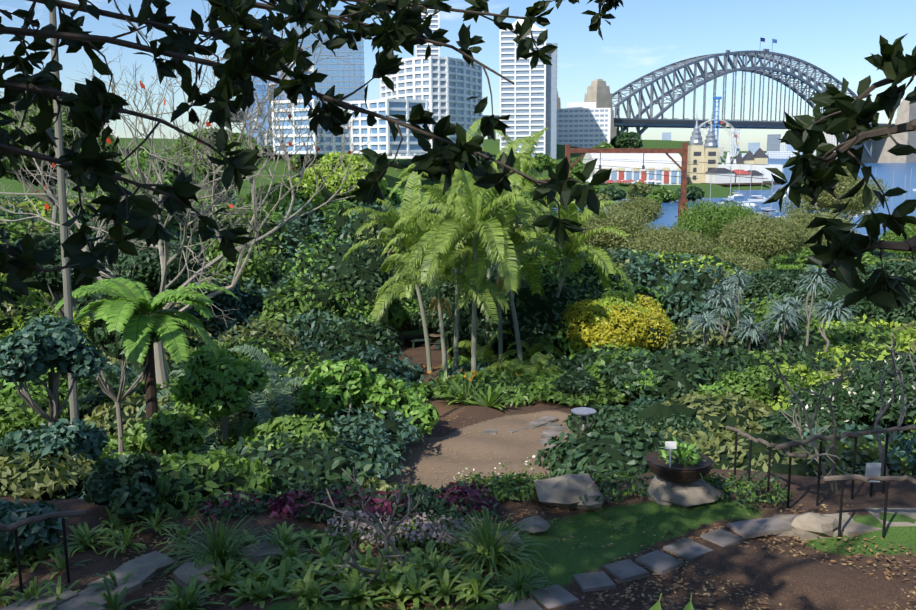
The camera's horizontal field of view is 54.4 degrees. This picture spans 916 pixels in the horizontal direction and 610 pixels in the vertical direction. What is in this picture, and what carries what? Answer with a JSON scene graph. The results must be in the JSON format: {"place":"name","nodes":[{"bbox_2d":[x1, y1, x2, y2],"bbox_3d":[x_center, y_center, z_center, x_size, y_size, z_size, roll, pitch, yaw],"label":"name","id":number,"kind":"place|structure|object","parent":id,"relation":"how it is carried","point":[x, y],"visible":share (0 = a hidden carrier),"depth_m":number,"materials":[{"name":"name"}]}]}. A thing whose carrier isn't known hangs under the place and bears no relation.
{"place":"outdoors","nodes":[
{"label":"outdoors","id":0,"kind":"place"},
{"bbox_2d":[0,138,915,609],"bbox_3d":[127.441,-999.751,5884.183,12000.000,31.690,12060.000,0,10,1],"label":"ground","id":1,"kind":"structure","parent":0,"point":[788,580],"depth_m":12.29,"materials":[{"name":"brown soil"}]},
{"bbox_2d":[0,498,61,555],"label":"dark shrub","id":2,"kind":"object","parent":1,"relation":"on","point":[45,532],"visible":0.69,"depth_m":11.43,"materials":[{"name":"green plant"}]},
{"bbox_2d":[0,510,85,592],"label":"handrail","id":3,"kind":"object","parent":1,"relation":"on","point":[15,526],"visible":0.9,"depth_m":10.60,"materials":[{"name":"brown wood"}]},
{"bbox_2d":[0,314,105,425],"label":"dark shrub","id":4,"kind":"object","parent":1,"relation":"on","point":[33,350],"visible":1,"depth_m":17.21,"materials":[{"name":"green plant"}]},
{"bbox_2d":[0,417,108,466],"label":"dark shrub","id":5,"kind":"object","parent":1,"relation":"on","point":[91,440],"visible":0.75,"depth_m":15.65,"materials":[{"name":"green plant"}]},
{"bbox_2d":[9,229,108,317],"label":"tree","id":6,"kind":"object","parent":1,"relation":"on","point":[51,283],"visible":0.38,"depth_m":35.57,"materials":[{"name":"green plant"}]},
{"bbox_2d":[0,92,123,231],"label":"tree","id":7,"kind":"object","parent":1,"relation":"on","point":[68,137],"visible":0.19,"depth_m":52.12,"materials":[{"name":"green plant"}]},
{"bbox_2d":[49,6,78,423],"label":"tall gum trees","id":8,"kind":"object","parent":1,"relation":"on","point":[68,312],"visible":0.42,"depth_m":19.21,"materials":[{"name":"grey plant"}]},
{"bbox_2d":[79,452,161,520],"bbox_3d":[-4.875,2.712,13.018,1.447,1.096,1.081,6,12,33],"label":"dark shrub","id":9,"kind":"object","parent":1,"relation":"on","point":[121,485],"visible":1,"depth_m":12.79,"materials":[{"name":"green plant"}]},
{"bbox_2d":[87,317,160,453],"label":"bare tree","id":10,"kind":"object","parent":1,"relation":"on","point":[102,338],"visible":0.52,"depth_m":22.66,"materials":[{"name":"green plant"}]},
{"bbox_2d":[83,145,200,216],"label":"tree","id":11,"kind":"object","parent":1,"relation":"on","point":[143,156],"visible":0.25,"depth_m":63.01,"materials":[{"name":"green plant"}]},
{"bbox_2d":[55,277,239,456],"bbox_3d":[-8.063,2.251,23.130,3.795,5.782,3.815,3,10,22],"label":"tree fern","id":12,"kind":"object","parent":1,"relation":"on","point":[136,301],"visible":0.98,"depth_m":22.39,"materials":[{"name":"green plant"}]},
{"bbox_2d":[106,235,206,297],"bbox_3d":[-15.780,-0.271,47.692,5.137,6.995,4.889,-7,12,-34],"label":"shrub","id":13,"kind":"object","parent":1,"relation":"on","point":[147,270],"visible":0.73,"depth_m":46.01,"materials":[{"name":"green plant"}]},
{"bbox_2d":[120,403,208,456],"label":"leaf shrub","id":14,"kind":"object","parent":1,"relation":"on","point":[182,428],"visible":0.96,"depth_m":20.90,"materials":[{"name":"green plant"}]},
{"bbox_2d":[0,0,400,389],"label":"bare tree","id":15,"kind":"object","parent":1,"relation":"on","point":[160,364],"visible":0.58,"depth_m":29.71,"materials":[{"name":"grey plant"}]},
{"bbox_2d":[135,363,289,454],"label":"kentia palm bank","id":16,"kind":"structure","parent":1,"relation":"on","point":[216,427],"depth_m":26.21,"materials":[{"name":"green plant"}]},
{"bbox_2d":[166,127,263,207],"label":"tree","id":17,"kind":"object","parent":1,"relation":"on","point":[236,135],"visible":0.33,"depth_m":78.31,"materials":[{"name":"green plant"}]},
{"bbox_2d":[169,345,269,445],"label":"tree","id":18,"kind":"object","parent":1,"relation":"on","point":[222,384],"visible":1,"depth_m":24.81,"materials":[{"name":"green plant"}]},
{"bbox_2d":[195,240,266,283],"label":"shrub","id":19,"kind":"object","parent":1,"relation":"on","point":[230,267],"visible":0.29,"depth_m":54.76,"materials":[{"name":"green plant"}]},
{"bbox_2d":[228,344,306,417],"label":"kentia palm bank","id":20,"kind":"structure","parent":1,"relation":"on","point":[278,391],"depth_m":30.02,"materials":[{"name":"green plant"}]},
{"bbox_2d":[260,255,296,287],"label":"shrub","id":21,"kind":"object","parent":1,"relation":"on","point":[277,271],"visible":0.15,"depth_m":59.40,"materials":[{"name":"green plant"}]},
{"bbox_2d":[245,64,316,145],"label":"building","id":22,"kind":"structure","parent":1,"relation":"on","point":[265,124],"depth_m":389.22,"materials":[{"name":"metal"}]},
{"bbox_2d":[241,177,325,218],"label":"tree","id":23,"kind":"object","parent":1,"relation":"on","point":[306,192],"visible":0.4,"depth_m":85.52,"materials":[{"name":"green plant"}]},
{"bbox_2d":[250,414,339,449],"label":"leaf shrub","id":24,"kind":"object","parent":1,"relation":"on","point":[298,426],"visible":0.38,"depth_m":23.17,"materials":[{"name":"green plant"}]},
{"bbox_2d":[271,99,333,154],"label":"building","id":25,"kind":"structure","parent":1,"relation":"on","point":[327,136],"depth_m":352.04,"materials":[{"name":"white concrete"}]},
{"bbox_2d":[290,10,364,100],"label":"skyscraper","id":26,"kind":"structure","parent":1,"relation":"on","point":[344,78],"depth_m":480.78,"materials":[{"name":"blue glass"}]},
{"bbox_2d":[301,151,387,215],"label":"tree","id":27,"kind":"object","parent":1,"relation":"on","point":[328,192],"visible":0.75,"depth_m":95.88,"materials":[{"name":"green plant"}]},
{"bbox_2d":[297,356,411,418],"bbox_3d":[-3.299,2.991,28.174,3.562,2.900,2.881,-4,10,-18],"label":"leaf shrub","id":28,"kind":"object","parent":1,"relation":"on","point":[331,388],"visible":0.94,"depth_m":27.32,"materials":[{"name":"green plant"}]},
{"bbox_2d":[350,100,368,153],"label":"building","id":29,"kind":"structure","parent":1,"relation":"on","point":[358,125],"depth_m":361.44,"materials":[{"name":"concrete"}]},
{"bbox_2d":[311,467,420,567],"bbox_3d":[-1.146,2.712,11.097,1.429,1.552,0.727,0,10,1],"label":"bare shrub","id":30,"kind":"object","parent":1,"relation":"on","point":[383,532],"visible":0.92,"depth_m":11.00,"materials":[{"name":"grey plant"}]},
{"bbox_2d":[332,514,406,583],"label":"bare branches","id":31,"kind":"object","parent":1,"relation":"on","point":[353,564],"visible":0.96,"depth_m":10.38,"materials":[{"name":"plant"}]},
{"bbox_2d":[341,171,446,372],"bbox_3d":[-3.041,-1.509,46.272,6.264,10.773,6.468,0,10,1],"label":"bangalow palm","id":32,"kind":"object","parent":1,"relation":"on","point":[407,245],"visible":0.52,"depth_m":46.22,"materials":[{"name":"green plant"}]},
{"bbox_2d":[0,455,792,609],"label":"garden bed plants","id":33,"kind":"object","parent":1,"relation":"on","point":[412,576],"visible":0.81,"depth_m":11.57,"materials":[{"name":"green plant"}]},
{"bbox_2d":[368,99,428,153],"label":"building","id":34,"kind":"structure","parent":1,"relation":"on","point":[381,140],"depth_m":355.10,"materials":[{"name":"white concrete"}]},
{"bbox_2d":[388,297,419,344],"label":"tree","id":35,"kind":"object","parent":1,"relation":"on","point":[396,318],"visible":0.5,"depth_m":55.63,"materials":[{"name":"green plant"}]},
{"bbox_2d":[396,57,415,158],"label":"building","id":36,"kind":"structure","parent":1,"relation":"on","point":[404,77],"depth_m":403.86,"materials":[{"name":"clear glass"}]},
{"bbox_2d":[385,396,439,436],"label":"leaf shrub","id":37,"kind":"object","parent":1,"relation":"on","point":[424,415],"visible":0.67,"depth_m":27.45,"materials":[{"name":"green plant"}]},
{"bbox_2d":[413,56,432,155],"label":"building","id":38,"kind":"structure","parent":1,"relation":"on","point":[421,83],"depth_m":395.79,"materials":[{"name":"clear glass"}]},
{"bbox_2d":[415,9,439,56],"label":"white tower","id":39,"kind":"structure","parent":1,"relation":"on","point":[420,50],"depth_m":579.24,"materials":[{"name":"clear glass"}]},
{"bbox_2d":[393,275,463,342],"bbox_3d":[-1.736,0.280,57.943,6.886,4.640,6.079,0,10,1],"label":"shrub","id":40,"kind":"object","parent":1,"relation":"on","point":[446,291],"visible":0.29,"depth_m":56.33,"materials":[{"name":"green plant"}]},
{"bbox_2d":[388,118,481,293],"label":"bangalow palm","id":41,"kind":"object","parent":1,"relation":"on","point":[456,172],"visible":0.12,"depth_m":49.02,"materials":[{"name":"green plant"}]},
{"bbox_2d":[429,56,448,147],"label":"building","id":42,"kind":"structure","parent":1,"relation":"on","point":[440,96],"depth_m":396.68,"materials":[{"name":"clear glass"}]},
{"bbox_2d":[371,185,508,376],"bbox_3d":[-0.763,-0.509,40.546,6.273,9.885,7.595,0,10,1],"label":"bangalow palm","id":43,"kind":"object","parent":1,"relation":"on","point":[438,302],"visible":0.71,"depth_m":39.46,"materials":[{"name":"green plant"}]},
{"bbox_2d":[381,174,520,370],"bbox_3d":[0.474,-1.368,42.800,6.583,11.182,6.122,-8,12,-36],"label":"bangalow palm","id":44,"kind":"object","parent":1,"relation":"on","point":[440,198],"visible":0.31,"depth_m":42.81,"materials":[{"name":"green plant"}]},
{"bbox_2d":[447,57,465,142],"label":"building","id":45,"kind":"structure","parent":1,"relation":"on","point":[456,70],"depth_m":405.76,"materials":[{"name":"clear glass"}]},
{"bbox_2d":[0,0,915,314],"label":"branches","id":46,"kind":"object","parent":1,"relation":"on","point":[94,106],"visible":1,"depth_m":4.85,"materials":[{"name":"green plant"}]},
{"bbox_2d":[0,199,915,407],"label":"understory shrubs","id":47,"kind":"object","parent":1,"relation":"on","point":[321,303],"visible":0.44,"depth_m":46.92,"materials":[{"name":"green plant"}]},
{"bbox_2d":[0,337,915,520],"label":"understory shrubs","id":48,"kind":"object","parent":1,"relation":"on","point":[370,447],"visible":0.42,"depth_m":17.77,"materials":[{"name":"green plant"}]},
{"bbox_2d":[0,473,915,609],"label":"rocks","id":49,"kind":"structure","parent":1,"relation":"on","point":[565,492],"depth_m":12.16,"materials":[{"name":"grey stone"}]},
{"bbox_2d":[645,436,715,504],"bbox_3d":[3.285,2.491,13.221,1.006,1.171,1.000,7,12,39],"label":"bowl planter","id":50,"kind":"object","parent":49,"relation":"on","point":[674,465],"visible":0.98,"depth_m":13.01,"materials":[{"name":"ceramic"}]},
{"bbox_2d":[0,194,915,285],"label":"understory shrubs","id":51,"kind":"object","parent":1,"relation":"on","point":[327,222],"visible":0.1,"depth_m":74.93,"materials":[{"name":"green plant"}]},
{"bbox_2d":[418,364,520,409],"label":"ground cover plants","id":52,"kind":"object","parent":1,"relation":"on","point":[488,399],"visible":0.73,"depth_m":32.38,"materials":[{"name":"green plant"}]},
{"bbox_2d":[465,61,482,157],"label":"building","id":53,"kind":"structure","parent":1,"relation":"on","point":[473,81],"depth_m":421.34,"materials":[{"name":"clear glass"}]},
{"bbox_2d":[403,153,546,371],"bbox_3d":[0.897,-1.163,38.891,6.737,10.783,6.850,0,10,1],"label":"bangalow palm","id":54,"kind":"object","parent":1,"relation":"on","point":[477,216],"visible":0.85,"depth_m":37.34,"materials":[{"name":"green plant"}]},
{"bbox_2d":[447,330,514,364],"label":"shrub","id":55,"kind":"object","parent":1,"relation":"on","point":[485,353],"visible":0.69,"depth_m":46.42,"materials":[{"name":"green plant"}]},
{"bbox_2d":[430,138,546,340],"bbox_3d":[2.188,-2.591,47.433,6.792,12.432,5.913,-9,13,-41],"label":"bangalow palm","id":56,"kind":"object","parent":1,"relation":"on","point":[506,149],"visible":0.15,"depth_m":47.22,"materials":[{"name":"green plant"}]},
{"bbox_2d":[432,172,561,360],"bbox_3d":[1.786,-0.909,41.348,6.312,10.397,7.040,0,10,1],"label":"bangalow palm","id":57,"kind":"object","parent":1,"relation":"on","point":[512,231],"visible":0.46,"depth_m":40.59,"materials":[{"name":"green plant"}]},
{"bbox_2d":[437,136,569,362],"bbox_3d":[2.219,-2.261,45.006,6.672,12.331,6.945,0,10,1],"label":"bangalow palm","id":58,"kind":"object","parent":1,"relation":"on","point":[523,208],"visible":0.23,"depth_m":44.26,"materials":[{"name":"green plant"}]},
{"bbox_2d":[454,127,559,298],"bbox_3d":[3.591,-3.580,51.802,6.753,13.441,6.466,-9,13,-42],"label":"bangalow palm","id":59,"kind":"object","parent":1,"relation":"on","point":[520,163],"visible":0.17,"depth_m":51.32,"materials":[{"name":"green plant"}]},
{"bbox_2d":[115,413,915,609],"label":"fallen leaf litter","id":60,"kind":"object","parent":1,"relation":"on","point":[600,598],"visible":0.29,"depth_m":11.11,"materials":[{"name":"brown plant"}]},
{"bbox_2d":[500,19,545,156],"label":"skyscraper","id":61,"kind":"structure","parent":1,"relation":"on","point":[523,101],"depth_m":510.53,"materials":[{"name":"white concrete"}]},
{"bbox_2d":[545,43,557,158],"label":"high-rise building","id":62,"kind":"structure","parent":61,"relation":"attached to","point":[551,110],"depth_m":514.91,"materials":[{"name":"grey concrete"}]},
{"bbox_2d":[497,340,562,361],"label":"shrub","id":63,"kind":"object","parent":1,"relation":"on","point":[529,354],"visible":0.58,"depth_m":45.36,"materials":[{"name":"green plant"}]},
{"bbox_2d":[506,352,563,376],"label":"shrub","id":64,"kind":"object","parent":1,"relation":"on","point":[540,364],"visible":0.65,"depth_m":37.58,"materials":[{"name":"green plant"}]},
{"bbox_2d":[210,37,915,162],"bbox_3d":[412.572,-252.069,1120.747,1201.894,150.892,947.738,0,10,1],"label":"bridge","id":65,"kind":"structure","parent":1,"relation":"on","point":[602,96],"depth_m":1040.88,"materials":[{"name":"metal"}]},
{"bbox_2d":[507,200,633,300],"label":"bangalow palm","id":66,"kind":"object","parent":1,"relation":"on","point":[574,249],"visible":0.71,"depth_m":45.27,"materials":[{"name":"green plant"}]},
{"bbox_2d":[551,369,596,397],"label":"shrub","id":67,"kind":"object","parent":1,"relation":"on","point":[580,382],"visible":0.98,"depth_m":31.83,"materials":[{"name":"green plant"}]},
{"bbox_2d":[556,102,610,147],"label":"white office","id":68,"kind":"structure","parent":1,"relation":"on","point":[583,124],"depth_m":570.57,"materials":[{"name":"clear glass"}]},
{"bbox_2d":[577,204,655,248],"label":"bush","id":69,"kind":"object","parent":1,"relation":"on","point":[621,220],"visible":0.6,"depth_m":95.39,"materials":[{"name":"green plant"}]},
{"bbox_2d":[561,290,676,352],"bbox_3d":[8.387,1.647,45.840,6.333,4.395,5.860,0,10,1],"label":"golden shrub","id":70,"kind":"object","parent":1,"relation":"on","point":[622,318],"visible":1,"depth_m":43.93,"materials":[{"name":"yellow plant"}]},
{"bbox_2d":[610,131,642,147],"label":"fig tree","id":71,"kind":"object","parent":1,"relation":"on","point":[625,139],"visible":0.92,"depth_m":572.02,"materials":[{"name":"green plant"}]},
{"bbox_2d":[606,194,664,247],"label":"bush","id":72,"kind":"object","parent":1,"relation":"on","point":[650,207],"visible":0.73,"depth_m":105.62,"materials":[{"name":"green plant"}]},
{"bbox_2d":[482,415,793,609],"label":"stepping stones","id":73,"kind":"object","parent":1,"relation":"on","point":[658,561],"visible":0.71,"depth_m":11.40,"materials":[{"name":"grey stone"}]},
{"bbox_2d":[622,368,659,396],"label":"green shrub","id":74,"kind":"object","parent":1,"relation":"on","point":[647,381],"visible":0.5,"depth_m":31.16,"materials":[{"name":"green plant"}]},
{"bbox_2d":[609,403,712,441],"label":"dark round bush","id":75,"kind":"object","parent":1,"relation":"on","point":[680,418],"visible":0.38,"depth_m":23.23,"materials":[{"name":"green plant"}]},
{"bbox_2d":[557,143,766,227],"bbox_3d":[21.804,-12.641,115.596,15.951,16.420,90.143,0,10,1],"label":"wooden pergola","id":76,"kind":"object","parent":1,"relation":"on","point":[683,150],"visible":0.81,"depth_m":114.19,"materials":[{"name":"brown wood"}]},
{"bbox_2d":[620,223,724,255],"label":"bush","id":77,"kind":"object","parent":1,"relation":"on","point":[665,239],"visible":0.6,"depth_m":90.89,"materials":[{"name":"green plant"}]},
{"bbox_2d":[583,97,782,186],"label":"amusement park","id":78,"kind":"structure","parent":1,"relation":"on","point":[700,151],"depth_m":472.58,"materials":[{"name":"silver metal"}]},
{"bbox_2d":[685,311,725,351],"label":"cordyline plant","id":79,"kind":"object","parent":1,"relation":"on","point":[705,321],"visible":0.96,"depth_m":38.80,"materials":[{"name":"green plant"}]},
{"bbox_2d":[672,199,763,248],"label":"bush","id":80,"kind":"object","parent":1,"relation":"on","point":[710,219],"visible":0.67,"depth_m":101.06,"materials":[{"name":"green plant"}]},
{"bbox_2d":[701,283,740,354],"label":"cordyline plant","id":81,"kind":"object","parent":1,"relation":"on","point":[726,290],"visible":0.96,"depth_m":40.59,"materials":[{"name":"green plant"}]},
{"bbox_2d":[720,268,756,328],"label":"cordyline plant","id":82,"kind":"object","parent":1,"relation":"on","point":[736,279],"visible":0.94,"depth_m":43.83,"materials":[{"name":"green plant"}]},
{"bbox_2d":[708,250,771,271],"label":"bush","id":83,"kind":"object","parent":1,"relation":"on","point":[746,262],"visible":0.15,"depth_m":85.39,"materials":[{"name":"green plant"}]},
{"bbox_2d":[662,129,839,158],"bbox_3d":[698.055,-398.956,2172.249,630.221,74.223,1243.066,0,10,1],"label":"city skyline","id":84,"kind":"structure","parent":1,"relation":"on","point":[776,149],"depth_m":2238.65,"materials":[{"name":"white concrete"}]},
{"bbox_2d":[729,316,772,352],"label":"cordyline plant","id":85,"kind":"object","parent":1,"relation":"on","point":[749,329],"visible":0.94,"depth_m":39.09,"materials":[{"name":"green plant"}]},
{"bbox_2d":[715,359,803,403],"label":"shrub","id":86,"kind":"object","parent":1,"relation":"on","point":[757,380],"visible":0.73,"depth_m":29.99,"materials":[{"name":"green plant"}]},
{"bbox_2d":[726,426,807,508],"bbox_3d":[4.557,2.517,13.426,0.210,1.094,1.569,-6,11,-28],"label":"handrail","id":87,"kind":"object","parent":1,"relation":"on","point":[766,443],"visible":0.81,"depth_m":13.34,"materials":[{"name":"brown wood"}]},
{"bbox_2d":[715,211,822,268],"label":"bush","id":88,"kind":"object","parent":1,"relation":"on","point":[764,238],"visible":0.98,"depth_m":92.41,"materials":[{"name":"green plant"}]},
{"bbox_2d":[739,268,808,301],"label":"bush","id":89,"kind":"object","parent":1,"relation":"on","point":[768,281],"visible":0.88,"depth_m":57.38,"materials":[{"name":"green plant"}]},
{"bbox_2d":[758,302,804,347],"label":"cordyline plant","id":90,"kind":"object","parent":1,"relation":"on","point":[783,310],"visible":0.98,"depth_m":37.60,"materials":[{"name":"green plant"}]},
{"bbox_2d":[766,295,814,330],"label":"cordyline plant","id":91,"kind":"object","parent":1,"relation":"on","point":[785,300],"visible":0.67,"depth_m":41.28,"materials":[{"name":"green plant"}]},
{"bbox_2d":[752,299,834,336],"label":"shrub","id":92,"kind":"object","parent":1,"relation":"on","point":[814,321],"visible":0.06,"depth_m":42.90,"materials":[{"name":"green plant"}]},
{"bbox_2d":[755,321,861,493],"bbox_3d":[4.971,1.717,13.050,1.522,2.727,2.024,5,11,28],"label":"bare shrub","id":93,"kind":"object","parent":1,"relation":"on","point":[833,486],"visible":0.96,"depth_m":13.61,"materials":[{"name":"grey plant"}]},
{"bbox_2d":[791,265,840,345],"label":"cordyline plant","id":94,"kind":"object","parent":1,"relation":"on","point":[816,278],"visible":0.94,"depth_m":36.28,"materials":[{"name":"green plant"}]},
{"bbox_2d":[777,208,860,252],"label":"bush","id":95,"kind":"object","parent":1,"relation":"on","point":[808,218],"visible":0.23,"depth_m":110.64,"materials":[{"name":"green plant"}]},
{"bbox_2d":[786,381,873,429],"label":"shrub","id":96,"kind":"object","parent":1,"relation":"on","point":[845,410],"visible":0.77,"depth_m":26.27,"materials":[{"name":"green plant"}]},
{"bbox_2d":[806,299,858,355],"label":"cordyline plant","id":97,"kind":"object","parent":1,"relation":"on","point":[835,310],"visible":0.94,"depth_m":34.29,"materials":[{"name":"green plant"}]},
{"bbox_2d":[778,166,890,223],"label":"bush","id":98,"kind":"object","parent":1,"relation":"on","point":[843,186],"visible":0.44,"depth_m":116.08,"materials":[{"name":"green plant"}]},
{"bbox_2d":[794,247,880,286],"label":"tree","id":99,"kind":"object","parent":1,"relation":"on","point":[802,259],"visible":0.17,"depth_m":64.54,"materials":[{"name":"green plant"}]},
{"bbox_2d":[775,425,915,509],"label":"handrail","id":100,"kind":"object","parent":1,"relation":"on","point":[829,437],"visible":0.92,"depth_m":13.22,"materials":[{"name":"brown wood"}]},
{"bbox_2d":[786,259,915,329],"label":"bush","id":101,"kind":"object","parent":1,"relation":"on","point":[871,310],"visible":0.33,"depth_m":42.10,"materials":[{"name":"green plant"}]},
{"bbox_2d":[823,474,915,540],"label":"handrail","id":102,"kind":"object","parent":1,"relation":"on","point":[841,478],"visible":0.9,"depth_m":11.90,"materials":[{"name":"brown wood"}]},
{"bbox_2d":[846,354,915,425],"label":"shrub","id":103,"kind":"object","parent":1,"relation":"on","point":[864,385],"visible":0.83,"depth_m":25.70,"materials":[{"name":"green plant"}]},
{"bbox_2d":[868,332,915,475],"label":"bare shrub","id":104,"kind":"object","parent":1,"relation":"on","point":[881,413],"visible":0.88,"depth_m":14.29,"materials":[{"name":"grey plant"}]},
{"bbox_2d":[879,215,915,264],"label":"bush","id":105,"kind":"object","parent":1,"relation":"on","point":[910,230],"visible":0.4,"depth_m":105.53,"materials":[{"name":"green plant"}]},
{"bbox_2d":[0,0,915,150],"label":"sky","id":106,"kind":"structure","parent":0,"point":[644,37],"materials":[{"name":"blue"}]},
{"bbox_2d":[543,158,915,240],"bbox_3d":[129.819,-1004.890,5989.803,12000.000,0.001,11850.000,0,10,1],"label":"water","id":107,"kind":"structure","parent":0,"point":[884,171],"depth_m":394.58,"materials":[{"name":"blue liquid"}]},
{"bbox_2d":[706,165,915,235],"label":"boats","id":108,"kind":"object","parent":107,"relation":"on","point":[770,211],"visible":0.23,"depth_m":309.30,"materials":[{"name":"white"}]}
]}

